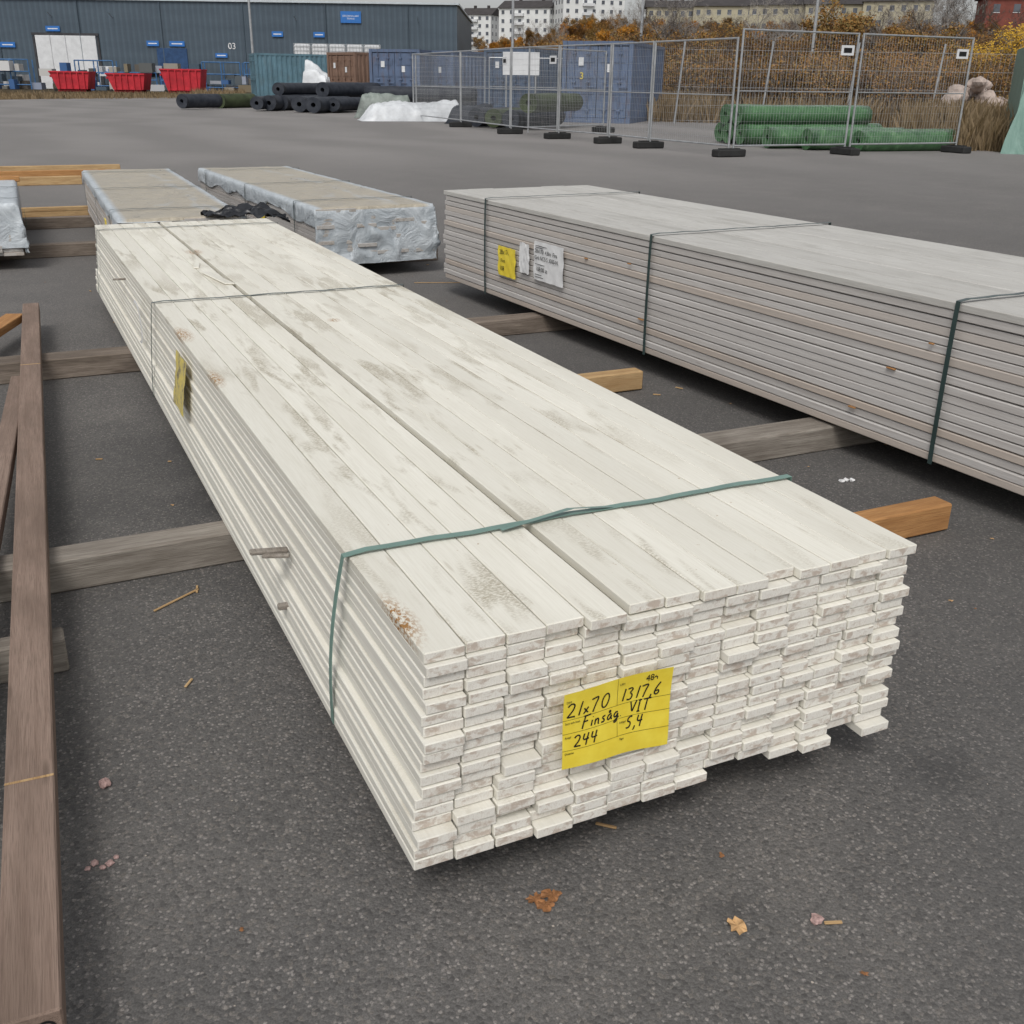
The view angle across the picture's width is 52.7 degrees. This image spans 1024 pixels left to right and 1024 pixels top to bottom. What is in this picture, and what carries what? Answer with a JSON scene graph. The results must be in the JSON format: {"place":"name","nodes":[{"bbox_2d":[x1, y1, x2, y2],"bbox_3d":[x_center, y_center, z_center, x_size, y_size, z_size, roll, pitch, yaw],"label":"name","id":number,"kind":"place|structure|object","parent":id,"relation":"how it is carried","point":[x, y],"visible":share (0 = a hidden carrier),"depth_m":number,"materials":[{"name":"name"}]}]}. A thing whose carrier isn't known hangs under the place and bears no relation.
{"place":"outdoors","nodes":[
{"label":"outdoors","id":0,"kind":"place"},
{"bbox_2d":[0,0,472,88],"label":"corrugated warehouse","id":1,"kind":"structure","parent":0,"point":[47,34],"depth_m":101.71,"materials":[{"name":"blue metal"}]},
{"bbox_2d":[35,35,101,88],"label":"sliding doors","id":2,"kind":"structure","parent":1,"relation":"in","point":[68,50],"depth_m":102.42,"materials":[{"name":"white metal"}]},
{"bbox_2d":[156,48,188,84],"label":"blue door","id":3,"kind":"structure","parent":1,"relation":"in","point":[172,55],"depth_m":102.55,"materials":[{"name":"paint"}]},
{"bbox_2d":[0,35,1013,151],"bbox_3d":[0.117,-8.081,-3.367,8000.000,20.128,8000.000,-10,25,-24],"label":"ground terrain","id":4,"kind":"structure","parent":0,"point":[52,90],"depth_m":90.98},
{"bbox_2d":[48,71,95,91],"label":"red waste skip","id":5,"kind":"object","parent":4,"relation":"on","point":[76,81],"visible":0.97,"depth_m":88.05,"materials":[{"name":"paint"}]},
{"bbox_2d":[0,59,251,92],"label":"blue storage rack row","id":6,"kind":"object","parent":4,"relation":"on","point":[26,83],"visible":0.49,"depth_m":97.76,"materials":[{"name":"metal"}]},
{"bbox_2d":[105,73,151,92],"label":"red waste skip","id":7,"kind":"object","parent":4,"relation":"on","point":[130,82],"visible":0.98,"depth_m":87.98,"materials":[{"name":"paint"}]},
{"bbox_2d":[159,69,206,92],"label":"red waste skip","id":8,"kind":"object","parent":4,"relation":"on","point":[182,80],"visible":0.8,"depth_m":87.88,"materials":[{"name":"paint"}]},
{"bbox_2d":[468,15,498,51],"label":"walls","id":9,"kind":"structure","parent":4,"relation":"on","point":[483,22],"depth_m":425.60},
{"bbox_2d":[464,8,498,15],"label":"roof","id":10,"kind":"structure","parent":9,"relation":"on","point":[481,11],"depth_m":425.78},
{"bbox_2d":[471,16,496,42],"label":"windows","id":11,"kind":"structure","parent":9,"relation":"attached to","point":[479,25],"depth_m":425.17,"materials":[{"name":"grey glass"}]},
{"bbox_2d":[511,0,514,46],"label":"street lamp","id":12,"kind":"object","parent":4,"relation":"on","point":[512,29],"depth_m":56.11,"materials":[{"name":"metal"}]},
{"bbox_2d":[499,8,552,42],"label":"walls","id":13,"kind":"structure","parent":4,"relation":"on","point":[532,16],"depth_m":397.45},
{"bbox_2d":[497,0,553,7],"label":"roof","id":14,"kind":"structure","parent":13,"relation":"on","point":[532,4],"depth_m":397.89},
{"bbox_2d":[501,10,551,39],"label":"windows","id":15,"kind":"structure","parent":13,"relation":"attached to","point":[528,12],"depth_m":397.13,"materials":[{"name":"grey glass"}]},
{"bbox_2d":[553,0,624,29],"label":"apartment building","id":16,"kind":"structure","parent":4,"relation":"on","point":[606,7],"depth_m":386.51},
{"bbox_2d":[553,0,621,31],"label":"windows","id":17,"kind":"structure","parent":16,"relation":"attached to","point":[594,10],"depth_m":386.19,"materials":[{"name":"grey glass"}]},
{"bbox_2d":[595,28,622,40],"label":"orange autumn tree","id":18,"kind":"object","parent":4,"relation":"on","point":[604,37],"visible":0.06,"depth_m":126.40,"materials":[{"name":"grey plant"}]},
{"bbox_2d":[617,24,652,38],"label":"orange autumn tree","id":19,"kind":"object","parent":4,"relation":"on","point":[624,29],"visible":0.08,"depth_m":143.75,"materials":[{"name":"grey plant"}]},
{"bbox_2d":[646,0,692,40],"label":"bare birch tree","id":20,"kind":"object","parent":4,"relation":"on","point":[664,19],"visible":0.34,"depth_m":99.01,"materials":[{"name":"grey plant"}]},
{"bbox_2d":[646,7,693,23],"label":"walls","id":21,"kind":"structure","parent":4,"relation":"on","point":[654,11],"depth_m":308.23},
{"bbox_2d":[644,0,692,8],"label":"roof","id":22,"kind":"structure","parent":21,"relation":"on","point":[650,3],"depth_m":309.49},
{"bbox_2d":[693,6,749,26],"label":"walls","id":23,"kind":"structure","parent":4,"relation":"on","point":[724,9],"depth_m":303.44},
{"bbox_2d":[692,0,749,6],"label":"roof","id":24,"kind":"structure","parent":23,"relation":"on","point":[724,2],"depth_m":304.00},
{"bbox_2d":[696,10,748,25],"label":"windows","id":25,"kind":"structure","parent":23,"relation":"attached to","point":[718,12],"depth_m":303.49,"materials":[{"name":"grey glass"}]},
{"bbox_2d":[472,0,1023,64],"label":"distant tree line","id":26,"kind":"object","parent":4,"relation":"on","point":[851,24],"visible":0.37,"depth_m":63.28,"materials":[{"name":"plant"}]},
{"bbox_2d":[507,25,1021,114],"bbox_3d":[13.343,-29.438,68.428,61.524,5.193,59.001,15,27,31],"label":"shrub thicket","id":27,"kind":"object","parent":4,"relation":"on","point":[671,72],"visible":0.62,"depth_m":45.52,"materials":[{"name":"brown plant"}]},
{"bbox_2d":[748,5,804,33],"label":"walls","id":28,"kind":"structure","parent":4,"relation":"on","point":[771,16],"depth_m":299.26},
{"bbox_2d":[748,0,802,4],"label":"roof","id":29,"kind":"structure","parent":28,"relation":"on","point":[799,2],"depth_m":298.99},
{"bbox_2d":[774,0,844,39],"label":"bare birch tree","id":30,"kind":"object","parent":4,"relation":"on","point":[794,21],"visible":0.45,"depth_m":78.41,"materials":[{"name":"grey plant"}]},
{"bbox_2d":[810,0,819,58],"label":"street lamp","id":31,"kind":"object","parent":4,"relation":"on","point":[815,22],"depth_m":52.38,"materials":[{"name":"metal"}]},
{"bbox_2d":[804,4,863,26],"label":"walls","id":32,"kind":"structure","parent":4,"relation":"on","point":[849,8],"depth_m":290.30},
{"bbox_2d":[803,0,862,4],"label":"roof","id":33,"kind":"structure","parent":32,"relation":"on","point":[805,2],"depth_m":290.45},
{"bbox_2d":[673,41,1015,122],"bbox_3d":[13.798,-15.054,36.427,16.158,2.705,0.416,0,23,-1],"label":"boundary fence","id":34,"kind":"object","parent":4,"relation":"on","point":[769,69],"visible":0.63,"depth_m":36.31,"materials":[{"name":"metal"}]},
{"bbox_2d":[864,1,900,43],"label":"bare birch tree","id":35,"kind":"object","parent":4,"relation":"on","point":[882,20],"visible":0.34,"depth_m":72.38,"materials":[{"name":"grey plant"}]},
{"bbox_2d":[862,1,934,29],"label":"walls","id":36,"kind":"structure","parent":4,"relation":"on","point":[887,3],"depth_m":277.94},
{"bbox_2d":[866,5,929,23],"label":"windows","id":37,"kind":"structure","parent":36,"relation":"attached to","point":[868,8],"depth_m":277.96,"materials":[{"name":"grey glass"}]},
{"bbox_2d":[929,0,992,43],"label":"bare birch tree","id":38,"kind":"object","parent":4,"relation":"on","point":[977,23],"visible":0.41,"depth_m":66.69,"materials":[{"name":"grey plant"}]},
{"bbox_2d":[935,76,1007,106],"bbox_3d":[16.410,-14.685,36.916,2.878,1.659,2.541,9,24,19],"label":"boulder pile","id":39,"kind":"object","parent":4,"relation":"on","point":[980,86],"visible":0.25,"depth_m":36.19,"materials":[{"name":"stone"}]},
{"bbox_2d":[960,40,1004,67],"bbox_3d":[22.148,-20.854,49.255,2.500,3.196,1.930,-16,28,-34],"label":"yellow birch tree","id":40,"kind":"object","parent":4,"relation":"on","point":[985,51],"visible":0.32,"depth_m":48.80,"materials":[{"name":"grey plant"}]},
{"bbox_2d":[960,1,1023,42],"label":"bare birch tree","id":41,"kind":"object","parent":4,"relation":"on","point":[990,19],"visible":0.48,"depth_m":74.73,"materials":[{"name":"grey plant"}]},
{"bbox_2d":[973,0,1023,37],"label":"walls","id":42,"kind":"structure","parent":4,"relation":"on","point":[1007,5],"depth_m":190.09,"materials":[{"name":"red brick"}]},
{"bbox_2d":[977,4,1020,14],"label":"windows","id":43,"kind":"structure","parent":42,"relation":"attached to","point":[1017,7],"depth_m":189.64,"materials":[{"name":"grey glass"}]},
{"bbox_2d":[988,20,1023,76],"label":"yellow birch tree","id":44,"kind":"object","parent":4,"relation":"on","point":[1013,49],"visible":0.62,"depth_m":49.72,"materials":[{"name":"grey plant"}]},
{"bbox_2d":[0,97,1023,1023],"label":"asphalt yard","id":45,"kind":"structure","parent":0,"point":[234,761],"depth_m":2.06,"materials":[{"name":"asphalt"}]},
{"bbox_2d":[0,627,69,683],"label":"timber bearer","id":46,"kind":"object","parent":45,"relation":"on","point":[60,660],"visible":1,"depth_m":2.37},
{"bbox_2d":[0,241,96,259],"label":"timber bearer","id":47,"kind":"object","parent":45,"relation":"on","point":[61,249],"visible":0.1,"depth_m":7.83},
{"bbox_2d":[17,175,81,185],"bbox_3d":[-6.753,-4.019,12.604,2.800,0.100,0.120,-10,25,-24],"label":"pine board","id":48,"kind":"object","parent":45,"relation":"on","point":[49,180],"visible":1,"depth_m":12.97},
{"bbox_2d":[0,169,106,176],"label":"pine board","id":49,"kind":"object","parent":45,"relation":"on","point":[44,173],"visible":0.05,"depth_m":13.89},
{"bbox_2d":[21,205,87,211],"bbox_3d":[-5.167,-2.693,9.294,2.600,0.040,0.050,-10,25,-24],"label":"pine board","id":50,"kind":"object","parent":45,"relation":"on","point":[54,208],"depth_m":9.66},
{"bbox_2d":[22,210,89,217],"bbox_3d":[-5.107,-2.761,9.657,2.420,0.090,0.100,-10,25,-25],"label":"pine board","id":51,"kind":"object","parent":45,"relation":"on","point":[55,213],"depth_m":9.94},
{"bbox_2d":[23,215,94,229],"bbox_3d":[-4.523,-2.545,9.148,3.400,0.098,0.100,-10,25,-24],"label":"timber bearer","id":52,"kind":"object","parent":45,"relation":"on","point":[58,222],"depth_m":9.29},
{"bbox_2d":[0,180,29,255],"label":"plastic wrapped lumber stack","id":53,"kind":"object","parent":52,"relation":"on","point":[14,241],"visible":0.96,"depth_m":7.21,"materials":[{"name":"white"}]},
{"bbox_2d":[82,168,247,225],"bbox_3d":[-2.828,-2.346,8.093,0.805,0.388,3.919,-9,25,-22],"label":"plastic wrapped lumber stack","id":54,"kind":"object","parent":52,"relation":"on","point":[124,196],"visible":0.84,"depth_m":7.56,"materials":[{"name":"white plastic"}]},
{"bbox_2d":[200,202,289,221],"bbox_3d":[-1.688,-1.893,6.553,0.544,0.120,0.209,-10,25,-24],"label":"black plastic flap","id":55,"kind":"object","parent":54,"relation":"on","point":[260,210],"visible":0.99,"depth_m":6.54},
{"bbox_2d":[0,164,119,170],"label":"pine board","id":56,"kind":"object","parent":45,"relation":"on","point":[58,167],"visible":0.57,"depth_m":14.46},
{"bbox_2d":[0,346,140,384],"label":"timber bearer","id":57,"kind":"object","parent":45,"relation":"on","point":[84,363],"depth_m":4.73,"materials":[{"name":"wood"}]},
{"bbox_2d":[0,313,21,336],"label":"brown plank","id":58,"kind":"object","parent":57,"relation":"on","point":[8,322],"visible":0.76,"depth_m":5.19,"materials":[{"name":"orange wood"}]},
{"bbox_2d":[98,777,110,788],"bbox_3d":[-0.794,0.527,2.010,0.025,0.020,0.021,10,24,20],"label":"granite pebble","id":59,"kind":"object","parent":45,"relation":"on","point":[105,782],"visible":1,"depth_m":2.00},
{"bbox_2d":[0,521,243,602],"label":"timber bearer","id":60,"kind":"object","parent":45,"relation":"on","point":[113,560],"visible":0.28,"depth_m":2.83,"materials":[{"name":"wood"}]},
{"bbox_2d":[0,376,19,550],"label":"brown plank","id":61,"kind":"object","parent":60,"relation":"on","point":[8,434],"visible":0.75,"depth_m":3.47,"materials":[{"name":"wood"}]},
{"bbox_2d":[0,303,66,1023],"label":"brown plank","id":62,"kind":"object","parent":60,"relation":"on","point":[32,978],"visible":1,"depth_m":1.85,"materials":[{"name":"brown wood"}]},
{"bbox_2d":[94,218,916,869],"bbox_3d":[-0.875,-0.637,4.063,1.124,0.390,5.481,-10,25,-24],"label":"white painted lumber bundle","id":63,"kind":"object","parent":60,"relation":"on","point":[512,590],"visible":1,"depth_m":2.02,"materials":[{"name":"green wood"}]},
{"bbox_2d":[248,0,253,52],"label":"street lamp","id":64,"kind":"object","parent":45,"relation":"on","point":[251,35],"depth_m":67.09,"materials":[{"name":"metal"}]},
{"bbox_2d":[249,53,326,95],"bbox_3d":[-12.191,-25.547,60.847,6.119,2.590,2.444,-7,24,-19],"label":"shipping container","id":65,"kind":"object","parent":45,"relation":"on","point":[268,71],"visible":0.46,"depth_m":59.22,"materials":[{"name":"metal"}]},
{"bbox_2d":[302,60,329,82],"bbox_3d":[-9.954,-21.898,52.686,1.541,2.172,1.802,1,23,0],"label":"white plastic bag heap","id":66,"kind":"object","parent":45,"relation":"on","point":[313,73],"visible":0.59,"depth_m":52.02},
{"bbox_2d":[176,82,476,112],"bbox_3d":[-7.623,-17.971,44.696,12.320,1.177,7.766,12,25,25],"label":"dark geotextile roll pile","id":67,"kind":"object","parent":45,"relation":"on","point":[321,97],"visible":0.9,"depth_m":43.61,"materials":[{"name":"fabric"}]},
{"bbox_2d":[293,43,380,54],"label":"stacked ibc tanks","id":68,"kind":"object","parent":45,"relation":"on","point":[301,48],"visible":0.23,"depth_m":70.17,"materials":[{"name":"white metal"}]},
{"bbox_2d":[326,52,369,82],"bbox_3d":[-6.905,-23.692,56.579,2.444,2.590,6.119,21,30,40],"label":"shipping container","id":69,"kind":"object","parent":45,"relation":"on","point":[347,66],"visible":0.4,"depth_m":54.16,"materials":[{"name":"metal"}]},
{"bbox_2d":[329,56,353,81],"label":"doors","id":70,"kind":"structure","parent":69,"relation":"in","point":[340,62],"depth_m":54.40,"materials":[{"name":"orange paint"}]},
{"bbox_2d":[354,92,409,117],"bbox_3d":[-4.570,-14.671,37.248,2.196,0.849,1.210,1,23,0],"label":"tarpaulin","id":71,"kind":"object","parent":45,"relation":"on","point":[367,100],"visible":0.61,"depth_m":36.96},
{"bbox_2d":[358,248,437,264],"bbox_3d":[-1.177,-1.903,7.722,1.300,0.098,0.100,-10,25,-24],"label":"timber bearer","id":72,"kind":"object","parent":45,"relation":"on","point":[433,259],"visible":0.18,"depth_m":7.86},
{"bbox_2d":[369,49,431,85],"bbox_3d":[-4.770,-21.113,50.464,2.444,2.590,6.120,6,23,11],"label":"shipping container","id":73,"kind":"object","parent":45,"relation":"on","point":[390,67],"visible":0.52,"depth_m":47.63,"materials":[{"name":"metal"}]},
{"bbox_2d":[372,53,416,85],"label":"doors","id":74,"kind":"structure","parent":73,"relation":"in","point":[393,64],"depth_m":47.62,"materials":[{"name":"blue paint"}]},
{"bbox_2d":[358,99,457,121],"bbox_3d":[-3.307,-13.617,34.972,3.742,0.687,1.524,-5,23,-14],"label":"white tarpaulin heap","id":75,"kind":"object","parent":45,"relation":"on","point":[398,110],"visible":0.77,"depth_m":34.44,"materials":[{"name":"plastic"}]},
{"bbox_2d":[412,51,471,126],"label":"construction fence panel","id":76,"kind":"object","parent":45,"relation":"on","point":[460,124],"visible":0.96,"depth_m":32.22,"materials":[{"name":"metal"}]},
{"bbox_2d":[413,50,483,104],"bbox_3d":[-2.060,-21.504,51.498,2.444,2.590,6.119,15,27,31],"label":"shipping container","id":77,"kind":"object","parent":45,"relation":"on","point":[468,75],"visible":0.27,"depth_m":49.09,"materials":[{"name":"metal"}]},
{"bbox_2d":[431,54,450,85],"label":"doors","id":78,"kind":"structure","parent":77,"relation":"in","point":[442,62],"depth_m":48.81,"materials":[{"name":"blue paint"}]},
{"bbox_2d":[415,54,485,104],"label":"construction fence panel","id":79,"kind":"object","parent":45,"relation":"on","point":[484,73],"visible":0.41,"depth_m":36.18,"materials":[{"name":"metal"}]},
{"bbox_2d":[444,103,492,123],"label":"grey wrapped rolls","id":80,"kind":"object","parent":45,"relation":"on","point":[468,108],"visible":0.4,"depth_m":33.10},
{"bbox_2d":[460,47,522,133],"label":"construction fence panel","id":81,"kind":"object","parent":45,"relation":"on","point":[509,130],"visible":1,"depth_m":28.19,"materials":[{"name":"metal"}]},
{"bbox_2d":[503,52,539,106],"bbox_3d":[0.302,-14.535,35.347,1.240,2.210,0.079,1,23,0],"label":"white notice board","id":82,"kind":"object","parent":45,"relation":"on","point":[523,64],"visible":0.68,"depth_m":35.04,"materials":[{"name":"metal"}]},
{"bbox_2d":[484,49,562,107],"bbox_3d":[1.199,-19.672,47.213,2.444,2.590,6.119,12,25,24],"label":"shipping container","id":83,"kind":"object","parent":45,"relation":"on","point":[518,94],"visible":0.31,"depth_m":44.89,"materials":[{"name":"metal"}]},
{"bbox_2d":[487,53,530,107],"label":"doors","id":84,"kind":"structure","parent":83,"relation":"in","point":[518,93],"depth_m":44.87,"materials":[{"name":"paint"}]},
{"bbox_2d":[466,312,581,335],"bbox_3d":[0.163,-1.058,5.753,2.320,0.090,0.120,-10,25,-24],"label":"timber bearer","id":85,"kind":"object","parent":45,"relation":"on","point":[519,324],"visible":0.16,"depth_m":5.65,"materials":[{"name":"wood"}]},
{"bbox_2d":[443,185,1023,495],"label":"grey painted lumber bundle","id":86,"kind":"object","parent":85,"relation":"on","point":[914,346],"visible":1,"depth_m":4.17,"materials":[{"name":"wood"}]},
{"bbox_2d":[468,93,582,127],"bbox_3d":[0.402,-12.202,31.314,2.791,0.984,4.261,11,25,24],"label":"olive roll pile","id":87,"kind":"object","parent":45,"relation":"on","point":[518,111],"visible":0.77,"depth_m":30.33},
{"bbox_2d":[489,57,583,117],"bbox_3d":[0.907,-15.499,37.823,3.525,2.098,0.660,1,23,0],"label":"construction fence panel","id":88,"kind":"object","parent":45,"relation":"on","point":[498,97],"visible":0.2,"depth_m":37.78,"materials":[{"name":"metal"}]},
{"bbox_2d":[510,45,570,138],"bbox_3d":[0.578,-10.531,25.887,0.660,2.098,2.583,-11,25,-26],"label":"construction fence panel","id":89,"kind":"object","parent":45,"relation":"on","point":[556,134],"visible":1,"depth_m":25.38,"materials":[{"name":"metal"}]},
{"bbox_2d":[537,899,550,911],"bbox_3d":[0.054,0.660,1.732,0.027,0.003,0.029,7,23,15],"label":"dead leaf","id":90,"kind":"object","parent":45,"relation":"on","point":[544,908],"visible":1,"depth_m":1.73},
{"bbox_2d":[527,47,614,132],"bbox_3d":[1.539,-11.221,27.576,0.660,2.098,3.482,19,29,36],"label":"construction fence panel","id":91,"kind":"object","parent":45,"relation":"on","point":[603,129],"visible":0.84,"depth_m":27.65,"materials":[{"name":"metal"}]},
{"bbox_2d":[558,43,621,143],"bbox_3d":[1.704,-9.744,24.037,0.660,2.098,2.190,-12,26,-29],"label":"construction fence panel","id":92,"kind":"object","parent":45,"relation":"on","point":[607,139],"visible":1,"depth_m":23.73,"materials":[{"name":"metal"}]},
{"bbox_2d":[578,367,642,392],"bbox_3d":[-0.153,-0.482,4.355,1.610,0.085,0.075,-10,25,-24],"label":"timber bearer","id":93,"kind":"object","parent":45,"relation":"on","point":[622,380],"visible":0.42,"depth_m":4.60,"materials":[{"name":"brown wood"}]},
{"bbox_2d":[562,41,664,123],"bbox_3d":[3.792,-15.770,37.939,2.444,2.590,6.119,8,24,16],"label":"shipping container","id":94,"kind":"object","parent":45,"relation":"on","point":[623,76],"visible":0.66,"depth_m":35.43,"materials":[{"name":"metal"}]},
{"bbox_2d":[566,46,628,117],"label":"doors","id":95,"kind":"structure","parent":94,"relation":"in","point":[580,82],"depth_m":35.28,"materials":[{"name":"blue paint"}]},
{"bbox_2d":[608,41,663,148],"bbox_3d":[2.603,-9.067,22.443,0.660,2.098,1.882,-9,25,-22],"label":"construction fence panel","id":96,"kind":"object","parent":45,"relation":"on","point":[642,144],"visible":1,"depth_m":22.14,"materials":[{"name":"metal"}]},
{"bbox_2d":[649,37,745,156],"bbox_3d":[3.595,-8.265,20.553,0.660,2.098,2.842,-10,25,-25],"label":"construction fence panel","id":97,"kind":"object","parent":45,"relation":"on","point":[728,152],"visible":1,"depth_m":20.17,"materials":[{"name":"metal"}]},
{"bbox_2d":[727,916,746,934],"bbox_3d":[0.370,0.679,1.695,0.028,0.006,0.040,-2,23,-7],"label":"leaf","id":98,"kind":"object","parent":45,"relation":"on","point":[737,924],"visible":1,"depth_m":1.70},
{"bbox_2d":[697,417,878,461],"bbox_3d":[1.104,-0.288,3.932,2.320,0.095,0.130,-10,25,-24],"label":"timber bearer","id":99,"kind":"object","parent":45,"relation":"on","point":[764,442],"visible":0.2,"depth_m":3.84,"materials":[{"name":"wood"}]},
{"bbox_2d":[732,28,859,155],"bbox_3d":[5.561,-8.098,20.026,2.891,2.248,0.660,-9,25,-23],"label":"construction fence panel","id":100,"kind":"object","parent":45,"relation":"on","point":[846,49],"visible":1,"depth_m":20.04,"materials":[{"name":"metal"}]},
{"bbox_2d":[810,913,823,924],"bbox_3d":[0.503,0.674,1.708,0.020,0.016,0.020,17,28,34],"label":"granite pebble","id":101,"kind":"object","parent":45,"relation":"on","point":[816,919],"visible":1,"depth_m":1.70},
{"bbox_2d":[714,104,955,150],"bbox_3d":[7.392,-8.853,23.732,4.297,0.887,3.985,-7,24,-18],"label":"green wrapped roll pile","id":102,"kind":"object","parent":45,"relation":"on","point":[742,132],"visible":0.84,"depth_m":23.36,"materials":[{"name":"plastic"}]},
{"bbox_2d":[853,496,951,537],"bbox_3d":[0.699,0.112,2.954,1.440,0.088,0.075,-10,25,-24],"label":"timber bearer","id":103,"kind":"object","parent":45,"relation":"on","point":[908,519],"visible":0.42,"depth_m":3.15,"materials":[{"name":"orange wood"}]},
{"bbox_2d":[849,33,974,153],"bbox_3d":[8.239,-8.536,21.170,3.061,2.248,0.660,-9,25,-23],"label":"construction fence panel","id":104,"kind":"object","parent":45,"relation":"on","point":[962,54],"visible":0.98,"depth_m":21.20,"materials":[{"name":"metal"}]},
{"bbox_2d":[1000,47,1023,154],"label":"green sheeted stack","id":105,"kind":"object","parent":45,"relation":"on","point":[1013,143],"visible":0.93,"depth_m":22.01,"materials":[{"name":"plastic"}]},
{"bbox_3d":[-2.165,-2.713,9.634,1.300,0.098,0.100,-10,25,-24],"label":"timber bearer","id":106,"kind":"object","parent":45,"relation":"on","visible":0},
{"bbox_2d":[198,166,440,263],"bbox_3d":[-1.770,-2.559,8.649,0.927,0.394,3.665,-11,25,-26],"label":"plastic wrapped lumber stack","id":107,"kind":"object","parent":106,"relation":"on","point":[357,223],"visible":0.91,"depth_m":7.32,"materials":[{"name":"white plastic"}]},
{"bbox_2d":[284,0,977,31],"label":"sky","id":108,"kind":"structure","parent":0,"point":[464,4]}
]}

